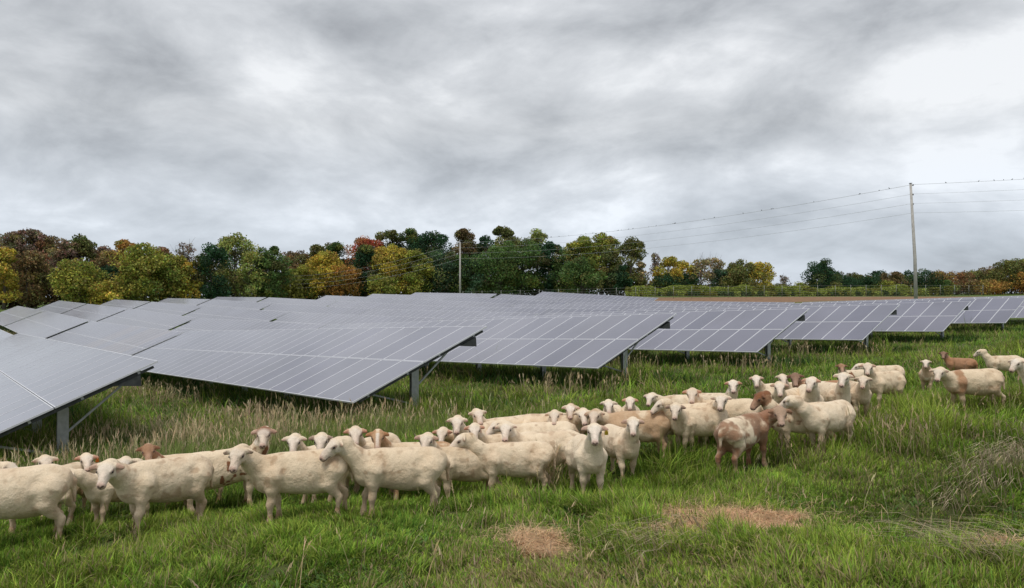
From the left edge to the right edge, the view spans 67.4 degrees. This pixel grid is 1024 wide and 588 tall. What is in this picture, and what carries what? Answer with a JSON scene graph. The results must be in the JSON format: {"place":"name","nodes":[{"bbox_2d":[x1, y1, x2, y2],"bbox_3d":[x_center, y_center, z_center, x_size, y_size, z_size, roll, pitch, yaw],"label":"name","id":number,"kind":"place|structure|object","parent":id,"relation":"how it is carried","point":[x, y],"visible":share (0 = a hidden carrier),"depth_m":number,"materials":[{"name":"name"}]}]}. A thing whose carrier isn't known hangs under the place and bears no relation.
{"place":"outdoors","nodes":[
{"label":"outdoors","id":0,"kind":"place"},
{"bbox_2d":[1,389,708,534],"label":"tall grass","id":1,"kind":"structure","parent":0,"point":[277,449],"depth_m":14.56,"materials":[{"name":"green plant"}]},
{"bbox_2d":[0,293,1023,587],"bbox_3d":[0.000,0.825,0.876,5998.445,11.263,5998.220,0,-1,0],"label":"ground","id":2,"kind":"structure","parent":0,"point":[762,299],"depth_m":22.24,"materials":[{"name":"green plant"}]},
{"bbox_2d":[0,246,22,309],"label":"tree","id":3,"kind":"object","parent":2,"relation":"on","point":[7,256],"visible":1,"depth_m":159.38,"materials":[{"name":"yellow plant"}]},
{"bbox_2d":[0,306,42,325],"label":"solar table","id":4,"kind":"object","parent":2,"relation":"on","point":[12,315],"visible":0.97,"depth_m":88.30,"materials":[{"name":"grey glass"}]},
{"bbox_2d":[11,228,47,305],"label":"tree","id":5,"kind":"object","parent":2,"relation":"on","point":[31,236],"visible":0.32,"depth_m":183.96,"materials":[{"name":"green plant"}]},
{"bbox_2d":[2,250,58,307],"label":"tree","id":6,"kind":"object","parent":2,"relation":"on","point":[28,268],"visible":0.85,"depth_m":166.80,"materials":[{"name":"brown plant"}]},
{"bbox_2d":[0,464,76,541],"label":"sheep","id":7,"kind":"object","parent":2,"relation":"on","point":[33,491],"visible":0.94,"depth_m":7.37},
{"bbox_2d":[0,461,82,532],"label":"sheep","id":8,"kind":"object","parent":2,"relation":"on","point":[69,502],"visible":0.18,"depth_m":8.67},
{"bbox_2d":[4,311,89,338],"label":"solar table","id":9,"kind":"object","parent":2,"relation":"on","point":[45,324],"visible":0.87,"depth_m":68.34,"materials":[{"name":"grey glass"}]},
{"bbox_2d":[44,238,83,300],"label":"tree","id":10,"kind":"object","parent":2,"relation":"on","point":[62,253],"visible":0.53,"depth_m":178.57,"materials":[{"name":"brown plant"}]},
{"bbox_2d":[47,258,108,303],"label":"tree","id":11,"kind":"object","parent":2,"relation":"on","point":[81,281],"visible":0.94,"depth_m":162.70,"materials":[{"name":"green plant"}]},
{"bbox_2d":[0,333,157,453],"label":"solar table","id":12,"kind":"object","parent":2,"relation":"on","point":[41,379],"visible":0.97,"depth_m":17.31,"materials":[{"name":"grey glass"}]},
{"bbox_2d":[62,304,127,321],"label":"solar table","id":13,"kind":"object","parent":2,"relation":"on","point":[93,312],"visible":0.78,"depth_m":95.85,"materials":[{"name":"grey glass"}]},
{"bbox_2d":[71,469,132,525],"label":"sheep","id":14,"kind":"object","parent":2,"relation":"on","point":[93,493],"visible":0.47,"depth_m":8.56},
{"bbox_2d":[86,280,123,304],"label":"tree","id":15,"kind":"object","parent":2,"relation":"on","point":[105,291],"visible":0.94,"depth_m":161.92,"materials":[{"name":"green plant"}]},
{"bbox_2d":[48,321,183,372],"bbox_3d":[-26.647,3.810,49.315,3.674,3.594,25.991,0,-1,-38],"label":"solar table","id":16,"kind":"object","parent":2,"relation":"on","point":[126,339],"visible":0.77,"depth_m":46.68,"materials":[{"name":"grey glass"}]},
{"bbox_2d":[113,261,150,300],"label":"tree","id":17,"kind":"object","parent":2,"relation":"on","point":[127,290],"visible":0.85,"depth_m":165.93,"materials":[{"name":"green plant"}]},
{"bbox_2d":[105,242,180,301],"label":"tree","id":18,"kind":"object","parent":2,"relation":"on","point":[149,260],"visible":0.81,"depth_m":169.31,"materials":[{"name":"green plant"}]},
{"bbox_2d":[98,309,194,329],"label":"solar table","id":19,"kind":"object","parent":2,"relation":"on","point":[145,319],"visible":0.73,"depth_m":75.55,"materials":[{"name":"grey glass"}]},
{"bbox_2d":[89,454,213,536],"bbox_3d":[-3.546,1.992,7.628,0.505,0.843,1.346,0,-3,36],"label":"sheep","id":20,"kind":"object","parent":2,"relation":"on","point":[138,486],"visible":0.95,"depth_m":7.57},
{"bbox_2d":[135,302,202,322],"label":"solar table","id":21,"kind":"object","parent":2,"relation":"on","point":[173,309],"visible":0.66,"depth_m":101.86,"materials":[{"name":"grey glass"}]},
{"bbox_2d":[150,254,193,299],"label":"tree","id":22,"kind":"object","parent":2,"relation":"on","point":[178,260],"visible":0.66,"depth_m":174.33,"materials":[{"name":"green plant"}]},
{"bbox_2d":[170,260,203,298],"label":"tree","id":23,"kind":"object","parent":2,"relation":"on","point":[192,289],"visible":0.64,"depth_m":176.75,"materials":[{"name":"green plant"}]},
{"bbox_2d":[189,242,234,299],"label":"tree","id":24,"kind":"object","parent":2,"relation":"on","point":[204,265],"visible":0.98,"depth_m":178.53,"materials":[{"name":"green plant"}]},
{"bbox_2d":[187,426,276,512],"bbox_3d":[-3.402,2.115,9.172,1.120,1.005,0.536,-1,0,-30],"label":"sheep","id":25,"kind":"object","parent":2,"relation":"on","point":[223,476],"visible":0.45,"depth_m":9.14},
{"bbox_2d":[195,299,273,310],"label":"solar table","id":26,"kind":"object","parent":2,"relation":"on","point":[237,304],"visible":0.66,"depth_m":109.20,"materials":[{"name":"grey glass"}]},
{"bbox_2d":[184,306,288,321],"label":"solar table","id":27,"kind":"object","parent":2,"relation":"on","point":[208,312],"visible":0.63,"depth_m":81.72,"materials":[{"name":"grey glass"}]},
{"bbox_2d":[212,232,262,296],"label":"tree","id":28,"kind":"object","parent":2,"relation":"on","point":[228,243],"visible":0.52,"depth_m":188.97,"materials":[{"name":"green plant"}]},
{"bbox_2d":[171,318,325,335],"bbox_3d":[-20.644,3.710,55.420,3.673,3.575,25.990,0,-1,-38],"label":"solar table","id":29,"kind":"object","parent":2,"relation":"on","point":[201,324],"visible":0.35,"depth_m":56.80,"materials":[{"name":"grey glass"}]},
{"bbox_2d":[230,250,271,296],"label":"tree","id":30,"kind":"object","parent":2,"relation":"on","point":[248,259],"visible":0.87,"depth_m":185.11,"materials":[{"name":"green plant"}]},
{"bbox_2d":[244,257,281,299],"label":"tree","id":31,"kind":"object","parent":2,"relation":"on","point":[271,290],"visible":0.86,"depth_m":186.55,"materials":[{"name":"green plant"}]},
{"bbox_2d":[253,246,295,297],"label":"tree","id":32,"kind":"object","parent":2,"relation":"on","point":[273,251],"visible":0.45,"depth_m":190.93,"materials":[{"name":"green plant"}]},
{"bbox_2d":[223,443,353,523],"bbox_3d":[-2.201,1.880,7.604,1.246,0.865,0.482,0,-1,-26],"label":"sheep","id":33,"kind":"object","parent":2,"relation":"on","point":[273,476],"visible":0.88,"depth_m":7.52},
{"bbox_2d":[0,387,614,466],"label":"dry grass","id":34,"kind":"structure","parent":2,"relation":"on","point":[158,441],"depth_m":15.25,"materials":[{"name":"green plant"}]},
{"bbox_2d":[133,326,486,408],"bbox_3d":[-10.037,3.079,28.063,3.675,4.387,26.027,0,-1,-38],"label":"solar table","id":35,"kind":"object","parent":2,"relation":"on","point":[354,365],"visible":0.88,"depth_m":22.20,"materials":[{"name":"grey glass"}]},
{"bbox_2d":[263,303,368,318],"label":"solar table","id":36,"kind":"object","parent":2,"relation":"on","point":[291,308],"visible":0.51,"depth_m":88.37,"materials":[{"name":"grey glass"}]},
{"bbox_2d":[281,433,355,503],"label":"sheep","id":37,"kind":"object","parent":2,"relation":"on","point":[295,441],"visible":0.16,"depth_m":8.89},
{"bbox_2d":[0,267,638,307],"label":"undergrowth","id":38,"kind":"object","parent":2,"relation":"on","point":[296,290],"visible":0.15,"depth_m":202.75,"materials":[{"name":"green plant"}]},
{"bbox_2d":[300,250,348,298],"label":"tree","id":39,"kind":"object","parent":2,"relation":"on","point":[320,261],"visible":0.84,"depth_m":213.14,"materials":[{"name":"yellow plant"}]},
{"bbox_2d":[321,264,365,296],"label":"tree","id":40,"kind":"object","parent":2,"relation":"on","point":[346,288],"visible":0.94,"depth_m":214.27,"materials":[{"name":"orange plant"}]},
{"bbox_2d":[273,312,442,328],"bbox_3d":[-14.133,3.432,61.019,3.673,3.622,25.992,0,-1,-38],"label":"solar table","id":41,"kind":"object","parent":2,"relation":"on","point":[328,320],"visible":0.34,"depth_m":61.91,"materials":[{"name":"grey glass"}]},
{"bbox_2d":[346,245,385,296],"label":"tree","id":42,"kind":"object","parent":2,"relation":"on","point":[363,252],"visible":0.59,"depth_m":219.98,"materials":[{"name":"green plant"}]},
{"bbox_2d":[365,272,401,294],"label":"tree","id":43,"kind":"object","parent":2,"relation":"on","point":[386,282],"visible":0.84,"depth_m":212.10,"materials":[{"name":"green plant"}]},
{"bbox_2d":[319,436,449,515],"bbox_3d":[-1.285,1.866,7.826,1.328,0.881,0.408,1,-1,-15],"label":"sheep","id":44,"kind":"object","parent":2,"relation":"on","point":[373,470],"visible":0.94,"depth_m":7.73},
{"bbox_2d":[331,301,442,314],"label":"solar table","id":45,"kind":"object","parent":2,"relation":"on","point":[370,306],"visible":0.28,"depth_m":94.55,"materials":[{"name":"grey glass"}]},
{"bbox_2d":[367,243,415,294],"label":"tree","id":46,"kind":"object","parent":2,"relation":"on","point":[381,255],"visible":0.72,"depth_m":218.08,"materials":[{"name":"yellow plant"}]},
{"bbox_2d":[365,429,451,500],"bbox_3d":[-1.204,2.044,9.223,1.147,0.904,0.472,0,-1,-24],"label":"sheep","id":47,"kind":"object","parent":2,"relation":"on","point":[379,439],"visible":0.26,"depth_m":9.07},
{"bbox_2d":[399,248,434,294],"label":"tree","id":48,"kind":"object","parent":2,"relation":"on","point":[425,269],"visible":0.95,"depth_m":218.08,"materials":[{"name":"green plant"}]},
{"bbox_2d":[411,230,454,292],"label":"tree","id":49,"kind":"object","parent":2,"relation":"on","point":[432,239],"visible":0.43,"depth_m":233.74,"materials":[{"name":"green plant"}]},
{"bbox_2d":[423,248,458,292],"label":"tree","id":50,"kind":"object","parent":2,"relation":"on","point":[439,279],"visible":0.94,"depth_m":220.96,"materials":[{"name":"green plant"}]},
{"bbox_2d":[364,309,538,320],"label":"solar table","id":51,"kind":"object","parent":2,"relation":"on","point":[445,315],"visible":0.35,"depth_m":67.31,"materials":[{"name":"grey glass"}]},
{"bbox_2d":[394,298,512,310],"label":"solar table","id":52,"kind":"object","parent":2,"relation":"on","point":[444,303],"visible":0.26,"depth_m":101.56,"materials":[{"name":"grey glass"}]},
{"bbox_2d":[414,432,500,499],"bbox_3d":[-0.603,2.020,8.861,1.146,0.892,0.471,2,-2,-26],"label":"sheep","id":53,"kind":"object","parent":2,"relation":"on","point":[465,465],"visible":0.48,"depth_m":8.78},
{"bbox_2d":[450,228,476,290],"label":"tree","id":54,"kind":"object","parent":2,"relation":"on","point":[465,237],"visible":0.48,"depth_m":235.59,"materials":[{"name":"green plant"}]},
{"bbox_2d":[457,257,491,293],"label":"tree","id":55,"kind":"object","parent":2,"relation":"on","point":[474,276],"visible":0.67,"depth_m":221.69,"materials":[{"name":"green plant"}]},
{"bbox_2d":[463,244,525,297],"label":"tree","id":56,"kind":"object","parent":2,"relation":"on","point":[498,260],"visible":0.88,"depth_m":221.07,"materials":[{"name":"green plant"}]},
{"bbox_2d":[3,323,996,464],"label":"dry grass","id":57,"kind":"structure","parent":2,"relation":"on","point":[550,382],"depth_m":26.80,"materials":[{"name":"plant"}]},
{"bbox_2d":[325,313,676,379],"bbox_3d":[-4.033,2.944,34.165,3.675,4.444,26.028,0,-1,-38],"label":"solar table","id":58,"kind":"object","parent":2,"relation":"on","point":[592,342],"visible":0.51,"depth_m":27.02,"materials":[{"name":"grey glass"}]},
{"bbox_2d":[450,432,556,490],"bbox_3d":[-0.105,2.018,8.988,1.272,0.833,0.377,-2,0,-6],"label":"sheep","id":59,"kind":"object","parent":2,"relation":"on","point":[521,459],"visible":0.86,"depth_m":8.87},
{"bbox_2d":[447,296,567,307],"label":"solar table","id":60,"kind":"object","parent":2,"relation":"on","point":[514,302],"visible":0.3,"depth_m":107.84,"materials":[{"name":"grey glass"}]},
{"bbox_2d":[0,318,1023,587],"bbox_3d":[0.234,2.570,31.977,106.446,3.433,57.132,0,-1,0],"label":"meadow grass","id":61,"kind":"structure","parent":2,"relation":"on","point":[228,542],"depth_m":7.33,"materials":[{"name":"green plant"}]},
{"bbox_2d":[0,402,1023,587],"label":"clover","id":62,"kind":"object","parent":2,"relation":"on","point":[622,576],"visible":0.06,"depth_m":6.26,"materials":[{"name":"green plant"}]},
{"bbox_2d":[0,320,1023,465],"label":"weeds","id":63,"kind":"object","parent":2,"relation":"on","point":[941,339],"visible":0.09,"depth_m":28.66,"materials":[{"name":"green plant"}]},
{"bbox_2d":[501,237,545,294],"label":"tree","id":64,"kind":"object","parent":2,"relation":"on","point":[528,250],"visible":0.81,"depth_m":225.23,"materials":[{"name":"green plant"}]},
{"bbox_2d":[455,514,595,573],"bbox_3d":[0.205,1.990,6.168,1.296,0.214,1.538,0,-1,-32],"label":"pressed straw","id":65,"kind":"object","parent":2,"relation":"on","point":[527,539],"visible":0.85,"depth_m":6.18,"materials":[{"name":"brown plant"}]},
{"bbox_2d":[441,306,619,315],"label":"solar table","id":66,"kind":"object","parent":2,"relation":"on","point":[542,311],"visible":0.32,"depth_m":72.86,"materials":[{"name":"grey glass"}]},
{"bbox_2d":[486,420,578,465],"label":"sheep","id":67,"kind":"object","parent":2,"relation":"on","point":[540,426],"visible":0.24,"depth_m":10.34},
{"bbox_2d":[495,421,579,481],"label":"sheep","id":68,"kind":"object","parent":2,"relation":"on","point":[510,433],"visible":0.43,"depth_m":9.56},
{"bbox_2d":[536,241,563,291],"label":"tree","id":69,"kind":"object","parent":2,"relation":"on","point":[547,247],"visible":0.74,"depth_m":228.28,"materials":[{"name":"green plant"}]},
{"bbox_2d":[494,294,615,304],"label":"solar table","id":70,"kind":"object","parent":2,"relation":"on","point":[537,298],"visible":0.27,"depth_m":114.13,"materials":[{"name":"grey glass"}]},
{"bbox_2d":[523,408,590,432],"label":"sheep","id":71,"kind":"object","parent":2,"relation":"on","point":[579,420],"visible":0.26,"depth_m":10.65},
{"bbox_2d":[546,246,581,292],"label":"tree","id":72,"kind":"object","parent":2,"relation":"on","point":[560,265],"visible":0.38,"depth_m":226.22,"materials":[{"name":"green plant"}]},
{"bbox_2d":[555,256,606,294],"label":"tree","id":73,"kind":"object","parent":2,"relation":"on","point":[577,266],"visible":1,"depth_m":216.22,"materials":[{"name":"green plant"}]},
{"bbox_2d":[562,235,605,293],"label":"tree","id":74,"kind":"object","parent":2,"relation":"on","point":[585,245],"visible":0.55,"depth_m":224.26,"materials":[{"name":"green plant"}]},
{"bbox_2d":[564,423,608,494],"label":"sheep","id":75,"kind":"object","parent":2,"relation":"on","point":[586,456],"visible":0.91,"depth_m":8.41},
{"bbox_2d":[535,292,657,302],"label":"solar table","id":76,"kind":"object","parent":2,"relation":"on","point":[593,296],"visible":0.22,"depth_m":119.98,"materials":[{"name":"grey glass"}]},
{"bbox_2d":[513,304,692,310],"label":"solar table","id":77,"kind":"object","parent":2,"relation":"on","point":[623,308],"visible":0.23,"depth_m":80.67,"materials":[{"name":"grey glass"}]},
{"bbox_2d":[586,233,626,294],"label":"tree","id":78,"kind":"object","parent":2,"relation":"on","point":[603,240],"visible":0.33,"depth_m":227.31,"materials":[{"name":"green plant"}]},
{"bbox_2d":[603,264,633,295],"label":"tree","id":79,"kind":"object","parent":2,"relation":"on","point":[620,279],"visible":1,"depth_m":218.53,"materials":[{"name":"green plant"}]},
{"bbox_2d":[601,416,644,478],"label":"sheep","id":80,"kind":"object","parent":2,"relation":"on","point":[621,444],"visible":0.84,"depth_m":9.36},
{"bbox_2d":[446,308,809,359],"bbox_3d":[2.477,2.824,39.765,3.675,4.307,26.024,0,-1,-38],"label":"solar table","id":81,"kind":"object","parent":2,"relation":"on","point":[750,331],"visible":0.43,"depth_m":31.83,"materials":[{"name":"grey glass"}]},
{"bbox_2d":[584,408,675,462],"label":"sheep","id":82,"kind":"object","parent":2,"relation":"on","point":[651,429],"visible":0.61,"depth_m":10.29},
{"bbox_2d":[619,236,649,291],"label":"tree","id":83,"kind":"object","parent":2,"relation":"on","point":[629,247],"visible":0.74,"depth_m":223.15,"materials":[{"name":"green plant"}]},
{"bbox_2d":[594,509,718,562],"bbox_3d":[1.080,1.793,5.771,1.388,0.408,0.550,0,-1,-38],"label":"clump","id":84,"kind":"object","parent":2,"relation":"on","point":[696,522],"visible":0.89,"depth_m":5.82,"materials":[{"name":"green plant"}]},
{"bbox_2d":[665,402,701,451],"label":"sheep","id":85,"kind":"object","parent":2,"relation":"on","point":[680,414],"visible":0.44,"depth_m":10.17},
{"bbox_2d":[650,398,729,453],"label":"sheep","id":86,"kind":"object","parent":2,"relation":"on","point":[709,420],"visible":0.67,"depth_m":10.26},
{"bbox_2d":[656,393,731,453],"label":"sheep","id":87,"kind":"object","parent":2,"relation":"on","point":[718,402],"visible":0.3,"depth_m":10.39},
{"bbox_2d":[543,304,899,347],"bbox_3d":[9.178,2.695,45.866,3.675,4.211,26.021,0,-1,-38],"label":"solar table","id":88,"kind":"object","parent":2,"relation":"on","point":[854,322],"visible":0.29,"depth_m":37.51,"materials":[{"name":"grey glass"}]},
{"bbox_2d":[682,387,763,417],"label":"sheep","id":89,"kind":"object","parent":2,"relation":"on","point":[736,407],"visible":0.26,"depth_m":10.58},
{"bbox_2d":[716,259,765,291],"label":"tree","id":90,"kind":"object","parent":2,"relation":"on","point":[737,270],"visible":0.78,"depth_m":233.19,"materials":[{"name":"green plant"}]},
{"bbox_2d":[525,489,963,570],"bbox_3d":[1.791,1.989,6.906,3.208,0.392,3.103,0,-1,-23],"label":"pressed straw","id":91,"kind":"object","parent":2,"relation":"on","point":[763,516],"visible":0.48,"depth_m":6.91,"materials":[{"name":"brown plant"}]},
{"bbox_2d":[714,405,791,473],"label":"sheep","id":92,"kind":"object","parent":2,"relation":"on","point":[737,436],"visible":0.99,"depth_m":9.09},
{"bbox_2d":[625,284,928,296],"bbox_3d":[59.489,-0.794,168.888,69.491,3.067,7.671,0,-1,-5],"label":"hedge","id":93,"kind":"object","parent":2,"relation":"on","point":[785,289],"visible":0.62,"depth_m":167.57,"materials":[{"name":"green plant"}]},
{"bbox_2d":[750,390,835,455],"bbox_3d":[3.692,1.673,10.033,1.180,0.876,0.368,-4,0,-2],"label":"sheep","id":94,"kind":"object","parent":2,"relation":"on","point":[793,419],"visible":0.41,"depth_m":9.93},
{"bbox_2d":[627,301,970,337],"bbox_3d":[16.154,2.571,51.867,3.675,4.149,26.018,0,-1,-38],"label":"solar table","id":95,"kind":"object","parent":2,"relation":"on","point":[937,317],"visible":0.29,"depth_m":43.25,"materials":[{"name":"grey glass"}]},
{"bbox_2d":[798,376,823,402],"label":"sheep","id":96,"kind":"object","parent":2,"relation":"on","point":[809,391],"visible":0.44,"depth_m":10.89},
{"bbox_2d":[779,395,855,449],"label":"sheep","id":97,"kind":"object","parent":2,"relation":"on","point":[821,419],"visible":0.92,"depth_m":9.84},
{"bbox_2d":[800,258,843,288],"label":"tree","id":98,"kind":"object","parent":2,"relation":"on","point":[822,273],"visible":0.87,"depth_m":282.69,"materials":[{"name":"green plant"}]},
{"bbox_2d":[818,372,853,403],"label":"sheep","id":99,"kind":"object","parent":2,"relation":"on","point":[838,390],"visible":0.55,"depth_m":11.26},
{"bbox_2d":[849,375,872,420],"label":"sheep","id":100,"kind":"object","parent":2,"relation":"on","point":[860,392],"visible":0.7,"depth_m":11.86},
{"bbox_2d":[701,297,1023,330],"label":"solar table","id":101,"kind":"object","parent":2,"relation":"on","point":[994,310],"visible":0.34,"depth_m":50.25,"materials":[{"name":"grey glass"}]},
{"bbox_2d":[859,362,906,408],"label":"sheep","id":102,"kind":"object","parent":2,"relation":"on","point":[881,383],"visible":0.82,"depth_m":13.28},
{"bbox_2d":[764,429,1023,531],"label":"dry grass","id":103,"kind":"structure","parent":2,"relation":"on","point":[943,470],"depth_m":7.52,"materials":[{"name":"plant"}]},
{"bbox_2d":[836,403,988,459],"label":"dry grass","id":104,"kind":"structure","parent":2,"relation":"on","point":[900,430],"depth_m":9.37,"materials":[{"name":"plant"}]},
{"bbox_2d":[836,503,1023,570],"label":"dry reeds","id":105,"kind":"object","parent":2,"relation":"on","point":[976,543],"visible":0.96,"depth_m":5.30,"materials":[{"name":"beige plant"}]},
{"bbox_2d":[890,417,1023,517],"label":"dry reeds","id":106,"kind":"object","parent":2,"relation":"on","point":[1019,457],"visible":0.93,"depth_m":7.07,"materials":[{"name":"green plant"}]},
{"bbox_2d":[929,367,1005,412],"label":"sheep","id":107,"kind":"object","parent":2,"relation":"on","point":[961,383],"visible":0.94,"depth_m":12.25},
{"bbox_2d":[973,349,1020,380],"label":"sheep","id":108,"kind":"object","parent":2,"relation":"on","point":[1002,363],"visible":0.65,"depth_m":21.03},
{"bbox_2d":[986,258,1023,293],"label":"tree","id":109,"kind":"object","parent":2,"relation":"on","point":[1014,263],"visible":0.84,"depth_m":290.24,"materials":[{"name":"green plant"}]},
{"bbox_2d":[0,0,1023,297],"label":"sky","id":110,"kind":"structure","parent":0,"point":[289,125],"materials":[{"name":"grey"}]},
{"bbox_2d":[20,359,1022,587],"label":"dry grass","id":111,"kind":"structure","parent":0,"point":[641,556],"depth_m":6.54,"materials":[{"name":"plant"}]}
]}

